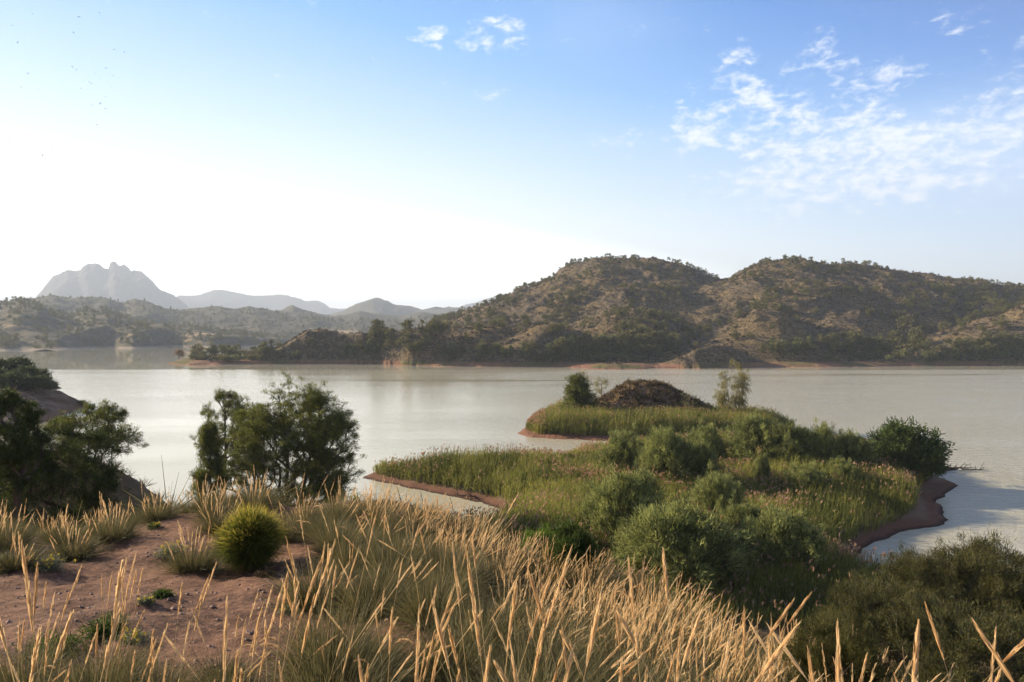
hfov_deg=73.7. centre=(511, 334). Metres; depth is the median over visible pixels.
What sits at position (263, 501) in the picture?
grass tussock
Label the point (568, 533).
lentisk bush
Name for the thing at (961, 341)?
pine tree
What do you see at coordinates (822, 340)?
pine tree
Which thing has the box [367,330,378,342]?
pine tree
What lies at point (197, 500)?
grass tussock
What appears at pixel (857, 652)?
tamarisk bush
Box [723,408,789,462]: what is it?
tamarisk bush
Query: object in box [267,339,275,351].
pine tree
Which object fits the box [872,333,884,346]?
pine tree
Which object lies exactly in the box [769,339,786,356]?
pine tree
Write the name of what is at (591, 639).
grass tussock
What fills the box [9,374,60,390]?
pine tree
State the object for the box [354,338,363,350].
pine tree
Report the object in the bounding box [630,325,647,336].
pine tree
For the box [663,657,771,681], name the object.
grass tussock
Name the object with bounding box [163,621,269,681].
grass tussock
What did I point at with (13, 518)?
grass tussock
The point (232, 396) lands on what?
pine tree
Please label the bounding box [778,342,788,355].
poplar tree
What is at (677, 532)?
tamarisk bush
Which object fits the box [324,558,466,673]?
grass tussock
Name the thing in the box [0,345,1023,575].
water
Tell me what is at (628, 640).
grass tussock
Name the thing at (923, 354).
shore bush
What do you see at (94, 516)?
grass tussock
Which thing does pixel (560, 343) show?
pine tree
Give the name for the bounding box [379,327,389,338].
pine tree
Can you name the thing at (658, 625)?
grass tussock
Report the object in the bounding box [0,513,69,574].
grass tussock
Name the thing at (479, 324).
pine tree
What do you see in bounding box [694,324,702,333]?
pine tree
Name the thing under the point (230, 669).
grass tussock
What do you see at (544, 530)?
green bush
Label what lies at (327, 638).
grass tussock
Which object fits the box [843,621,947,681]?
grass tussock
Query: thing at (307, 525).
grass tussock
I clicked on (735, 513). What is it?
tamarisk bush
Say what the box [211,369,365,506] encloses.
pine tree
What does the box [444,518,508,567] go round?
grass tussock
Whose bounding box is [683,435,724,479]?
tamarisk bush
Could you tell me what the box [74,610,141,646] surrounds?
plant
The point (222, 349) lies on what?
pine tree
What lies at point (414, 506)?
grass tussock
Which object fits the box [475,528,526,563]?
grass tussock
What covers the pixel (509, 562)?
grass tussock
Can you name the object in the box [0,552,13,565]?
plant
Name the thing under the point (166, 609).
straw litter
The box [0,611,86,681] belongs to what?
grass tussock
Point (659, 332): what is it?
pine tree
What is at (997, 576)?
tamarisk bush
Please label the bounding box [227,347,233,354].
poplar tree
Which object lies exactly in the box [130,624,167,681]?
grass tussock
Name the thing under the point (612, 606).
grass tussock
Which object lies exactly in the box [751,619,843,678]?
grass tussock
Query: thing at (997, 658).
grass tussock
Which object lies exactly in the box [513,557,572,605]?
grass tussock
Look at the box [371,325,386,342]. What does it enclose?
pine tree
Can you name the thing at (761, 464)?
tamarisk bush
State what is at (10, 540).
grass tussock
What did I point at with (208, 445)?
pine tree
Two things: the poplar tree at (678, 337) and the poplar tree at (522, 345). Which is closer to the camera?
the poplar tree at (522, 345)
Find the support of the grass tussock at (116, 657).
on the ground at (928, 512)
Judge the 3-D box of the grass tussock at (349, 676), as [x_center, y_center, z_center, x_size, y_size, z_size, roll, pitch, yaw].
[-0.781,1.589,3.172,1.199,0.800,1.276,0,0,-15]
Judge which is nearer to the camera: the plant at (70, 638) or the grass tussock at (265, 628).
the grass tussock at (265, 628)
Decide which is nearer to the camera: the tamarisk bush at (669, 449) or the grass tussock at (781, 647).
the grass tussock at (781, 647)
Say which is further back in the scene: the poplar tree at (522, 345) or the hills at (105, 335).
the hills at (105, 335)
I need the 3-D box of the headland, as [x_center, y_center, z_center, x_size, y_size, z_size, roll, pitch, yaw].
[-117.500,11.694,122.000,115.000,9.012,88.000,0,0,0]
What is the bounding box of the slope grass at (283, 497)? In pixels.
[10,455,790,671]
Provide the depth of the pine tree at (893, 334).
320.34 m
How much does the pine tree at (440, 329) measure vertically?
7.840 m
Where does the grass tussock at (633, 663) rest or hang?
on the ground at (928, 512)
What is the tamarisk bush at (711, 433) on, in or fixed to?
on the ground at (928, 512)
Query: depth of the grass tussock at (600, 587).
7.33 m
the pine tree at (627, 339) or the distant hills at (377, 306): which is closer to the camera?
the pine tree at (627, 339)
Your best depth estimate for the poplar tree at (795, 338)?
292.60 m
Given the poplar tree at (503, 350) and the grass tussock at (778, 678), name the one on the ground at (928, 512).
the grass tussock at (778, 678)
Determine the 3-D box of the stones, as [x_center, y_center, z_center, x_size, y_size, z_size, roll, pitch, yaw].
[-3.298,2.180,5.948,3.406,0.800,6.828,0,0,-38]
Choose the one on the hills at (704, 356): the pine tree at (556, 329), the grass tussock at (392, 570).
the pine tree at (556, 329)
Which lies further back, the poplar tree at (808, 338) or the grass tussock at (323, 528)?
the poplar tree at (808, 338)
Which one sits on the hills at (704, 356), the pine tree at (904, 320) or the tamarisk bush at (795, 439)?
the pine tree at (904, 320)
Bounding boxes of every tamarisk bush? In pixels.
[579,460,669,549]
[583,484,601,503]
[594,421,646,472]
[606,490,757,599]
[633,421,698,486]
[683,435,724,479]
[684,418,729,459]
[687,459,749,522]
[694,532,754,577]
[714,497,763,534]
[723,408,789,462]
[727,493,829,576]
[751,450,772,482]
[759,416,815,466]
[763,603,893,681]
[777,458,835,494]
[799,415,848,466]
[811,569,957,681]
[819,456,864,485]
[833,428,879,467]
[870,584,1023,681]
[875,536,995,620]
[927,523,1023,628]
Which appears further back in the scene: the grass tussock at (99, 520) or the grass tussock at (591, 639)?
the grass tussock at (99, 520)
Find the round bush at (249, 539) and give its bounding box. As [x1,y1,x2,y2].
[202,501,293,576]
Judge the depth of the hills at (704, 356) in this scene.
337.02 m
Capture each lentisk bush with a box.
[539,514,598,582]
[860,415,956,475]
[900,444,947,480]
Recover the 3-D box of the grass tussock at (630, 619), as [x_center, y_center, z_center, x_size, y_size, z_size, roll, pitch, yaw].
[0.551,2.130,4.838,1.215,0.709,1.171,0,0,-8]
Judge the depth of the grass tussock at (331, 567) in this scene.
3.60 m
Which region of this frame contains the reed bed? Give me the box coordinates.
[371,429,1023,644]
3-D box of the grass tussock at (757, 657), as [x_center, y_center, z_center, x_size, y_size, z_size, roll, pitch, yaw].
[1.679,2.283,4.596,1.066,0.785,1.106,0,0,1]
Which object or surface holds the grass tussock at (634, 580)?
on the ground at (928, 512)
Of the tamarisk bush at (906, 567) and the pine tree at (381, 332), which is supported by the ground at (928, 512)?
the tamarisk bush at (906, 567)
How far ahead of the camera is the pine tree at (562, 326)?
292.72 m
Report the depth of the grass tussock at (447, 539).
7.37 m
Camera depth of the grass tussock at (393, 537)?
7.07 m
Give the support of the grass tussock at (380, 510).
on the ground at (928, 512)
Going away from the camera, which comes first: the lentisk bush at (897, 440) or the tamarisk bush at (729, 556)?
the tamarisk bush at (729, 556)
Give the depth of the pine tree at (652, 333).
291.87 m
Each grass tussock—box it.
[0,499,61,550]
[0,500,30,532]
[0,502,38,540]
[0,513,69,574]
[0,540,123,681]
[0,565,105,681]
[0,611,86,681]
[9,633,95,681]
[17,592,71,681]
[20,554,205,681]
[21,515,122,562]
[21,557,186,681]
[24,511,84,537]
[29,564,73,681]
[30,505,96,545]
[67,494,126,538]
[71,496,156,547]
[77,492,122,531]
[81,562,250,681]
[94,500,139,528]
[124,485,163,525]
[125,486,186,525]
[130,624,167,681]
[144,522,228,577]
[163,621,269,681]
[165,585,338,681]
[169,594,274,681]
[170,480,200,513]
[174,475,239,516]
[178,539,340,681]
[182,489,243,537]
[185,484,241,523]
[195,477,245,505]
[210,598,455,681]
[214,586,282,681]
[218,471,293,514]
[222,582,298,681]
[229,507,428,681]
[235,468,292,512]
[241,514,388,621]
[253,548,412,681]
[260,586,385,681]
[266,473,327,542]
[278,491,337,524]
[278,632,412,681]
[279,507,384,568]
[283,549,437,626]
[284,480,336,527]
[287,499,361,542]
[294,506,368,547]
[300,505,404,580]
[304,482,379,528]
[317,475,373,513]
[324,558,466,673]
[335,584,457,681]
[339,501,453,584]
[339,514,410,549]
[343,481,411,519]
[345,532,503,639]
[345,551,438,603]
[347,482,415,530]
[351,577,530,681]
[353,498,431,545]
[354,504,449,555]
[356,474,407,511]
[356,591,482,681]
[357,607,491,681]
[360,518,454,572]
[377,493,524,602]
[389,495,505,612]
[393,496,460,543]
[394,498,452,529]
[396,486,467,532]
[396,630,656,681]
[398,521,461,550]
[403,528,502,590]
[406,536,588,681]
[407,546,571,681]
[411,551,565,663]
[417,517,469,548]
[419,628,445,681]
[422,493,480,534]
[427,526,483,563]
[432,551,601,681]
[435,500,502,552]
[436,512,501,574]
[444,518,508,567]
[444,604,634,681]
[461,503,518,550]
[465,573,566,637]
[470,540,538,602]
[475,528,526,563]
[480,533,534,590]
[483,533,535,582]
[483,551,578,621]
[488,568,667,681]
[493,581,630,666]
[493,599,794,681]
[496,532,542,564]
[498,531,570,586]
[499,529,545,560]
[509,637,622,681]
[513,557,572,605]
[519,583,608,640]
[522,571,607,625]
[523,537,598,594]
[527,567,799,681]
[530,606,717,681]
[534,577,656,665]
[546,572,622,618]
[551,584,638,638]
[554,559,641,608]
[560,591,811,681]
[564,550,623,602]
[564,578,651,624]
[572,579,649,634]
[575,579,688,674]
[586,552,632,583]
[588,620,714,681]
[593,548,617,568]
[595,554,669,601]
[597,603,681,654]
[598,585,702,659]
[603,581,737,674]
[614,573,727,649]
[616,572,697,627]
[616,607,1023,681]
[619,557,695,610]
[627,547,674,681]
[641,617,798,681]
[646,612,748,681]
[648,574,732,633]
[662,584,741,645]
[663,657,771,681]
[669,593,751,667]
[673,599,780,680]
[681,632,821,681]
[696,615,763,670]
[702,612,797,681]
[725,620,851,681]
[746,619,831,670]
[749,621,867,681]
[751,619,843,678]
[767,624,1001,681]
[796,643,917,681]
[807,646,814,681]
[819,656,852,681]
[835,618,920,681]
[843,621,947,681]
[887,647,990,681]
[893,626,996,681]
[924,602,950,681]
[972,618,1013,681]
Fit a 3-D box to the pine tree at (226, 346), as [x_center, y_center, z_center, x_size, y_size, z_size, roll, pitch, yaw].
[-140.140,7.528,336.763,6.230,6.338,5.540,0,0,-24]
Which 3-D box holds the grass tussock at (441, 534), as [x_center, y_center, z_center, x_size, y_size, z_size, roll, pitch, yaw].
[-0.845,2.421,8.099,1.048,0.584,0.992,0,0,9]
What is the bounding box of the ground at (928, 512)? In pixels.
[0,453,1020,681]
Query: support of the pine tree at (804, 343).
on the hills at (704, 356)
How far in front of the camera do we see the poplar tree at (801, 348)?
289.64 m
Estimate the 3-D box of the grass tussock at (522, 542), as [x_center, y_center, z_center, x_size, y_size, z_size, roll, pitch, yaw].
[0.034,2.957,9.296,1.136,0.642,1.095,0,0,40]
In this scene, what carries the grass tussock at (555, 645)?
on the ground at (928, 512)
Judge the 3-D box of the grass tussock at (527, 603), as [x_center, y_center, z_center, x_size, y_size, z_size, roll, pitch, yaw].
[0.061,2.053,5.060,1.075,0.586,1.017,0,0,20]
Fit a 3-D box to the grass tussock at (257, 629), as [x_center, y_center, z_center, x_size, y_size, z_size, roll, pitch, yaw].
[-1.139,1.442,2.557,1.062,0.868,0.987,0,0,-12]
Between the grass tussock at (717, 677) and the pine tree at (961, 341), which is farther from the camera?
the pine tree at (961, 341)
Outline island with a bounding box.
[518,384,787,440]
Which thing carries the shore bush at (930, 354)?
on the hills at (704, 356)
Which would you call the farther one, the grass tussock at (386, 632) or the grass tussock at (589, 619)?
the grass tussock at (589, 619)
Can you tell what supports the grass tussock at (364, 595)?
on the ground at (928, 512)
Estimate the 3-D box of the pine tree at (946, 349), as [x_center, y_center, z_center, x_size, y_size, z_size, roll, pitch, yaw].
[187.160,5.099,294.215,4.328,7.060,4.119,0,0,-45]
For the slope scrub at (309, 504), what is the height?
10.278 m
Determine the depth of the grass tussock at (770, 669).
2.34 m
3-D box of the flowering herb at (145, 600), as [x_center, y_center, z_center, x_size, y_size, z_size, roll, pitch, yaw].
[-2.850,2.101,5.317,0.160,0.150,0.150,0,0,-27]
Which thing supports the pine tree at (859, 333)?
on the hills at (704, 356)
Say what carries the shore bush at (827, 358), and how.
on the hills at (704, 356)
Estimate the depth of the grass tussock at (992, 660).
2.97 m
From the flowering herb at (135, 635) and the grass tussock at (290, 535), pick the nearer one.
the flowering herb at (135, 635)
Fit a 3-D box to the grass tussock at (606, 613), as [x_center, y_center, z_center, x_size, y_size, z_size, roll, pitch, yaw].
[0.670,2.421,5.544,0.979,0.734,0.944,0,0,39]
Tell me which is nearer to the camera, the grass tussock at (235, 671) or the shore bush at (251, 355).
the grass tussock at (235, 671)
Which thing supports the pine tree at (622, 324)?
on the hills at (704, 356)
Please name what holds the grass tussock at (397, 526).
on the ground at (928, 512)
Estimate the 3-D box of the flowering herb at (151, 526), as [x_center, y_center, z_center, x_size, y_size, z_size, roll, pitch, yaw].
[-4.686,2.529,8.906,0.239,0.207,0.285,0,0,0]
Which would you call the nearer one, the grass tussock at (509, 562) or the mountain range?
the grass tussock at (509, 562)
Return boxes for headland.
[0,382,84,435]
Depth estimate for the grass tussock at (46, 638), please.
2.78 m
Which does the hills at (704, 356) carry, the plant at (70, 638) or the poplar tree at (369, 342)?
the poplar tree at (369, 342)
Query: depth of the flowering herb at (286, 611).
5.06 m
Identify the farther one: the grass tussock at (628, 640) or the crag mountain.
the crag mountain
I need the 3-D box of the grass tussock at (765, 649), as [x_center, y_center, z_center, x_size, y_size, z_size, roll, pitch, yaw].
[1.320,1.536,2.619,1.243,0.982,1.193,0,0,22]
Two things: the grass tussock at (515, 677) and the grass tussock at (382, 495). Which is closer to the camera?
the grass tussock at (515, 677)
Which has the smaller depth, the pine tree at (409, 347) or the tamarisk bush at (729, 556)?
the tamarisk bush at (729, 556)
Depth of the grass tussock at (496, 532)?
9.45 m
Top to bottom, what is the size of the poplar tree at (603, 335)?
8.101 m
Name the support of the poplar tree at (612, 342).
on the hills at (704, 356)
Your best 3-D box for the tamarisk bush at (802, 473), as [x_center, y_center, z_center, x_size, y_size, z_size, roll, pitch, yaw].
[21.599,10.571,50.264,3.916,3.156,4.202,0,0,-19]
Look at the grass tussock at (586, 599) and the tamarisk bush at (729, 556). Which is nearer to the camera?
the grass tussock at (586, 599)
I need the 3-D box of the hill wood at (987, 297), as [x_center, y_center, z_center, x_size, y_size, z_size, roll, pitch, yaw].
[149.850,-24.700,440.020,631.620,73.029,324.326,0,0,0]
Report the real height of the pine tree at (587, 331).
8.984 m
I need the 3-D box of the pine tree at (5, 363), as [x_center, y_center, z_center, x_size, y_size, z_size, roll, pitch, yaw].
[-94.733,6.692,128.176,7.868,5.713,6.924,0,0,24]
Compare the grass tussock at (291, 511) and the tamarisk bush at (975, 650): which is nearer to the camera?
the grass tussock at (291, 511)
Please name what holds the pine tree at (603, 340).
on the hills at (704, 356)
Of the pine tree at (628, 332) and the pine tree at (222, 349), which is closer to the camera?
the pine tree at (628, 332)
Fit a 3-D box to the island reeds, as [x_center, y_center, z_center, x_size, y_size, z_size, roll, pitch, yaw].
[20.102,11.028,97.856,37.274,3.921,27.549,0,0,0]
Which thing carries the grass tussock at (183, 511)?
on the ground at (928, 512)
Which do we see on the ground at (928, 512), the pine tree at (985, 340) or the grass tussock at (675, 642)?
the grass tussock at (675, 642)
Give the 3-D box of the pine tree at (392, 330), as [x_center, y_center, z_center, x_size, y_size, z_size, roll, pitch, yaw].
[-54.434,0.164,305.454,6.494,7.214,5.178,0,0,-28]
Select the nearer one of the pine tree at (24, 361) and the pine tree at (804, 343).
the pine tree at (24, 361)
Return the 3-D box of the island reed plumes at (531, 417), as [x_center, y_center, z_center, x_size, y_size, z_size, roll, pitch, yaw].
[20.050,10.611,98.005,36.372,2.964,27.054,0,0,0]
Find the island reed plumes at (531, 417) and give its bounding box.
[527,398,786,427]
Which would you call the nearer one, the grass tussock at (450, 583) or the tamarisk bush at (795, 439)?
the grass tussock at (450, 583)
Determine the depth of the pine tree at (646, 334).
291.41 m
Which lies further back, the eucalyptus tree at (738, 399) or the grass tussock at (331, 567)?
the eucalyptus tree at (738, 399)
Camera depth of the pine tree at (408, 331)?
297.21 m
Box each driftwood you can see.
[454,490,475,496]
[945,463,974,468]
[961,463,983,469]
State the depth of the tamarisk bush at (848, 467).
51.26 m
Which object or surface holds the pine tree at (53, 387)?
on the headland
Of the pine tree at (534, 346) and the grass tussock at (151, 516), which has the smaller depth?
the grass tussock at (151, 516)
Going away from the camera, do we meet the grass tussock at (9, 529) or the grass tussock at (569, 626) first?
the grass tussock at (569, 626)
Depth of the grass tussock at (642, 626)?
5.24 m
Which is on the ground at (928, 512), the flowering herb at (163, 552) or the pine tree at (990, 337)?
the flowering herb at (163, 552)
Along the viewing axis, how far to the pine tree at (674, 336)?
295.36 m
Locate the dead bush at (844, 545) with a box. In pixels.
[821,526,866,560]
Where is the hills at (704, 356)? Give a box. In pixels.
[167,256,1023,369]
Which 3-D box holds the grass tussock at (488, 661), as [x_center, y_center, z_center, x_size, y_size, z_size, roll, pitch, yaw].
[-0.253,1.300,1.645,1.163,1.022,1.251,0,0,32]
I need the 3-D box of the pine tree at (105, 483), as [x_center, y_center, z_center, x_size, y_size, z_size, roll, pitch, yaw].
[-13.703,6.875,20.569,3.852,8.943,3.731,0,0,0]
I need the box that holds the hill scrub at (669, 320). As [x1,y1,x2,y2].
[190,255,1023,363]
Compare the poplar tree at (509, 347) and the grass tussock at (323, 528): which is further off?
the poplar tree at (509, 347)
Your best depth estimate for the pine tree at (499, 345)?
284.33 m
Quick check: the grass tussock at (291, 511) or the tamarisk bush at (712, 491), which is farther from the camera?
the tamarisk bush at (712, 491)
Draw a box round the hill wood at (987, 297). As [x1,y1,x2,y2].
[188,253,1023,360]
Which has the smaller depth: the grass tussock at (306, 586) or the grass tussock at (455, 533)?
the grass tussock at (306, 586)
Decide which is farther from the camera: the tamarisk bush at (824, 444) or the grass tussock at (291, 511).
the tamarisk bush at (824, 444)
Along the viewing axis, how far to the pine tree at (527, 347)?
280.27 m
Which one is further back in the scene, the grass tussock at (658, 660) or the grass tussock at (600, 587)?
the grass tussock at (600, 587)
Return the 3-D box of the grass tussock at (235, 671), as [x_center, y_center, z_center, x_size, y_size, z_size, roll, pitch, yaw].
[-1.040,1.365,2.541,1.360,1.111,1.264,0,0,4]
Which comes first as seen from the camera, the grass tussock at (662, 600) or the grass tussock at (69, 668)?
the grass tussock at (69, 668)
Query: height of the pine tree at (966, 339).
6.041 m
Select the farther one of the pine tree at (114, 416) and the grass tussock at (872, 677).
the pine tree at (114, 416)
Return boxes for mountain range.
[176,290,346,314]
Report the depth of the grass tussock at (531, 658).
3.43 m
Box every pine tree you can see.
[0,357,20,370]
[0,370,32,388]
[0,386,57,528]
[0,415,131,532]
[6,354,38,371]
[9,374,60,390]
[11,364,43,375]
[36,367,54,379]
[41,398,149,455]
[45,379,59,389]
[77,400,87,405]
[184,411,236,500]
[188,387,251,496]
[190,343,204,355]
[190,348,198,358]
[209,344,218,355]
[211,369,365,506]
[215,344,227,353]
[223,344,230,352]
[249,346,256,354]
[257,346,266,357]
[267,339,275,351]
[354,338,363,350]
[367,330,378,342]
[369,322,380,335]
[371,319,384,329]
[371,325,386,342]
[376,324,385,344]
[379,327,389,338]
[384,327,396,338]
[396,336,411,348]
[400,318,415,338]
[404,343,413,354]
[417,318,426,334]
[424,320,436,334]
[434,321,451,337]
[472,343,482,350]
[475,322,484,334]
[489,318,498,328]
[492,342,502,351]
[522,317,532,328]
[524,342,533,351]
[529,341,537,348]
[550,322,560,335]
[552,336,567,353]
[552,338,561,352]
[555,372,609,410]
[556,337,574,352]
[557,322,565,333]
[578,329,594,342]
[594,336,608,351]
[608,335,626,352]
[615,320,630,333]
[616,331,627,342]
[624,325,637,338]
[624,334,634,344]
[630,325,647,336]
[634,333,642,343]
[640,331,653,351]
[648,329,660,351]
[655,330,663,347]
[667,333,678,351]
[675,342,681,354]
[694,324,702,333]
[730,325,741,338]
[749,299,766,312]
[757,343,768,355]
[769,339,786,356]
[794,336,810,351]
[815,334,826,346]
[823,332,838,346]
[838,333,845,341]
[845,330,857,340]
[847,334,858,350]
[857,329,863,343]
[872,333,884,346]
[872,337,884,352]
[886,338,894,351]
[887,330,900,339]
[892,337,904,351]
[895,314,917,334]
[905,332,916,343]
[907,327,923,342]
[908,336,923,351]
[914,324,926,339]
[914,338,932,350]
[940,339,950,352]
[951,339,960,354]
[954,339,967,353]
[963,334,977,343]
[970,339,978,355]
[975,337,988,343]
[977,336,986,343]
[980,332,997,342]
[982,342,995,357]
[997,331,1011,340]
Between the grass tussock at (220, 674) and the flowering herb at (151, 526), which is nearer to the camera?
the grass tussock at (220, 674)
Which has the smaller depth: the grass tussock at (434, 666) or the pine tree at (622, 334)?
the grass tussock at (434, 666)
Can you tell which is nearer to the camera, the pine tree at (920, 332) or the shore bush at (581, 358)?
the shore bush at (581, 358)
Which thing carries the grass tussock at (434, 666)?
on the ground at (928, 512)
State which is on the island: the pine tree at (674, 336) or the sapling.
the sapling
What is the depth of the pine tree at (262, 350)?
306.14 m
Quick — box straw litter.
[2,517,346,673]
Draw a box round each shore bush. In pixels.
[220,354,231,361]
[228,354,237,360]
[233,353,243,360]
[247,353,256,359]
[275,352,286,357]
[290,352,300,358]
[569,353,578,360]
[576,353,586,360]
[590,354,601,361]
[599,352,613,360]
[601,353,613,360]
[631,355,641,360]
[820,355,835,361]
[883,354,894,360]
[894,351,907,358]
[899,349,911,357]
[903,344,919,351]
[920,352,929,358]
[921,349,936,354]
[924,351,935,358]
[929,355,940,361]
[937,350,951,357]
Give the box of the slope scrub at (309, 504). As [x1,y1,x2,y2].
[22,437,981,681]
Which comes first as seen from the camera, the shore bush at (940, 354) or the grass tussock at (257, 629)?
the grass tussock at (257, 629)
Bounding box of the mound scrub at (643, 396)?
[595,378,716,410]
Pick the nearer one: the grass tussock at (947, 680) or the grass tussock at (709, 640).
the grass tussock at (947, 680)
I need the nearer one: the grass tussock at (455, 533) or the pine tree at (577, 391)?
the grass tussock at (455, 533)
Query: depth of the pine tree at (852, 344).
301.59 m
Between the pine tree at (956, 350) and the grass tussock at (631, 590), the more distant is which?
the pine tree at (956, 350)
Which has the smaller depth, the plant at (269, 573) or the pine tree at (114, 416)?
the plant at (269, 573)
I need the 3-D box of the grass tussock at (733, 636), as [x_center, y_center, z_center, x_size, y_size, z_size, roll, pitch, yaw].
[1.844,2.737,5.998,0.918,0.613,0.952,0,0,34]
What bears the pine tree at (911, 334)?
on the hills at (704, 356)
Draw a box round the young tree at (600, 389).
[591,377,608,393]
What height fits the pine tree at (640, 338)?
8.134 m
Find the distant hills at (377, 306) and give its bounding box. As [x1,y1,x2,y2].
[328,298,467,315]
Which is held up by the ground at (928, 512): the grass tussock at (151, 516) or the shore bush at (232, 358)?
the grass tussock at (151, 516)
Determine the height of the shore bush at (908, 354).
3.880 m
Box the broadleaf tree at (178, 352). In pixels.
[174,349,184,359]
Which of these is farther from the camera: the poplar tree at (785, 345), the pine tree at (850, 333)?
the pine tree at (850, 333)
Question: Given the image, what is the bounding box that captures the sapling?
[680,391,697,406]
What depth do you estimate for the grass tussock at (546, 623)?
2.31 m
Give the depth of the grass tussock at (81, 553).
7.58 m
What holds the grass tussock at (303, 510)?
on the ground at (928, 512)
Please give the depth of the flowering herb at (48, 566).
6.86 m
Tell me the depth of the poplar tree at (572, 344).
284.62 m
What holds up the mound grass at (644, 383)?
on the island
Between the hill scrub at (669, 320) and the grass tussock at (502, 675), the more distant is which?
the hill scrub at (669, 320)
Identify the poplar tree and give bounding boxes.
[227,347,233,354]
[365,339,373,351]
[475,343,486,356]
[500,346,505,355]
[507,344,514,356]
[520,341,524,353]
[526,345,532,356]
[544,343,554,357]
[568,336,577,354]
[598,333,606,351]
[606,334,621,352]
[675,333,682,348]
[768,336,776,350]
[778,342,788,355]
[790,342,800,354]
[791,336,799,346]
[798,339,804,352]
[806,335,814,348]
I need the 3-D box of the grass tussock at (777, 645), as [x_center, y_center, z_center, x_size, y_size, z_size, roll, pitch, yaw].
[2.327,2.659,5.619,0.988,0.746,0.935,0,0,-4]
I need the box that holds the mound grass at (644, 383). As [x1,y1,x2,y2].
[597,379,715,410]
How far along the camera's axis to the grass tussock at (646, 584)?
7.62 m
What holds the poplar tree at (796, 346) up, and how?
on the hills at (704, 356)
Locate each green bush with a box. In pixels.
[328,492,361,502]
[516,522,555,554]
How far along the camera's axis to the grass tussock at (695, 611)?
6.59 m
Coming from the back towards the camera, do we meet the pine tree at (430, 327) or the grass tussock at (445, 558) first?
the pine tree at (430, 327)
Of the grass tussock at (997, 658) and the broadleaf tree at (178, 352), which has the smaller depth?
the grass tussock at (997, 658)
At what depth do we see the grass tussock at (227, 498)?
10.77 m
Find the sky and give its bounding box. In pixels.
[0,0,1023,309]
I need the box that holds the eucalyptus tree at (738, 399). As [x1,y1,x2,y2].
[712,358,753,410]
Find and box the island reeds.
[526,398,795,436]
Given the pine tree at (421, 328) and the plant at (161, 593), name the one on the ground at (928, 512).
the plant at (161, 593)
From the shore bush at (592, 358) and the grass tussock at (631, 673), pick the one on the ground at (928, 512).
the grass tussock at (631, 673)
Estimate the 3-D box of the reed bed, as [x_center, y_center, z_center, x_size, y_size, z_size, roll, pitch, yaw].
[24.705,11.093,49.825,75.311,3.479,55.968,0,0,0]
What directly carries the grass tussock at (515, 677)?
on the ground at (928, 512)
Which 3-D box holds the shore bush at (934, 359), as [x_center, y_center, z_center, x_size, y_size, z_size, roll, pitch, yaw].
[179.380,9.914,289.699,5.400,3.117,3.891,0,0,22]
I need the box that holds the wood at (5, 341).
[0,293,442,348]
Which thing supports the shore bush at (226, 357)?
on the hills at (704, 356)
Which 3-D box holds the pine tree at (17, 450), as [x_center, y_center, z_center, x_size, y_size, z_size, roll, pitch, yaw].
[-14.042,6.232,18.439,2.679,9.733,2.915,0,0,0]
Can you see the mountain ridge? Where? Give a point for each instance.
(473, 304)
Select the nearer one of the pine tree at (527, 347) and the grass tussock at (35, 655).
the grass tussock at (35, 655)
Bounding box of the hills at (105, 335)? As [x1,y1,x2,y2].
[0,295,456,350]
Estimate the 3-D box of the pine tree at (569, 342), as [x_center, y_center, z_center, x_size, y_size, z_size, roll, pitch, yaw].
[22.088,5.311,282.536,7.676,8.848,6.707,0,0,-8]
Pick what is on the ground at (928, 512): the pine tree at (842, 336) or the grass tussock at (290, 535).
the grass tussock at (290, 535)
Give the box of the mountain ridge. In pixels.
[463,295,502,307]
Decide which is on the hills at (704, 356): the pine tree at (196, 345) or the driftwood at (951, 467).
the pine tree at (196, 345)
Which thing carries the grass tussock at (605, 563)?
on the ground at (928, 512)
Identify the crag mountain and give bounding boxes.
[36,261,188,309]
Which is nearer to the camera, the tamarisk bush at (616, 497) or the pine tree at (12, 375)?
the tamarisk bush at (616, 497)
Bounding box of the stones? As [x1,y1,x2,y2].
[0,526,347,681]
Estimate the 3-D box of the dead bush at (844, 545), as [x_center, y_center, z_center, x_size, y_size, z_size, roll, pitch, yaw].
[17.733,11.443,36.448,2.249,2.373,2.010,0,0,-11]
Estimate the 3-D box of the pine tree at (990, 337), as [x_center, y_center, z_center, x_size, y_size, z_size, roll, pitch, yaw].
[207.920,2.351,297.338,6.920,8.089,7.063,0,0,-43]
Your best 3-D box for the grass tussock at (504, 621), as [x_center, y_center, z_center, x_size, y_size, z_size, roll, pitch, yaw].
[-0.146,1.726,4.076,1.011,0.758,1.050,0,0,-10]
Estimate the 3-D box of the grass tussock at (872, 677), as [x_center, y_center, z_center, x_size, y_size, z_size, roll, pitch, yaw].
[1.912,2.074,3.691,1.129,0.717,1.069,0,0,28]
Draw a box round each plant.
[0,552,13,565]
[9,623,109,664]
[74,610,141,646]
[147,587,177,599]
[254,568,277,577]
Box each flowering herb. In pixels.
[29,553,77,573]
[105,626,151,645]
[137,594,156,605]
[146,521,160,529]
[151,540,188,560]
[277,606,290,614]
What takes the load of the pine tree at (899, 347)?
on the hills at (704, 356)
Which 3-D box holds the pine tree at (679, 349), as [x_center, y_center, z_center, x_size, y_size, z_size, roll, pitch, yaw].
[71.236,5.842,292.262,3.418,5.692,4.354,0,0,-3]
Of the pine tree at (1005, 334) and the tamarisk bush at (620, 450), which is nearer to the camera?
the tamarisk bush at (620, 450)
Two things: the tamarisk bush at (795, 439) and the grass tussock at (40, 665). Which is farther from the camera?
the tamarisk bush at (795, 439)

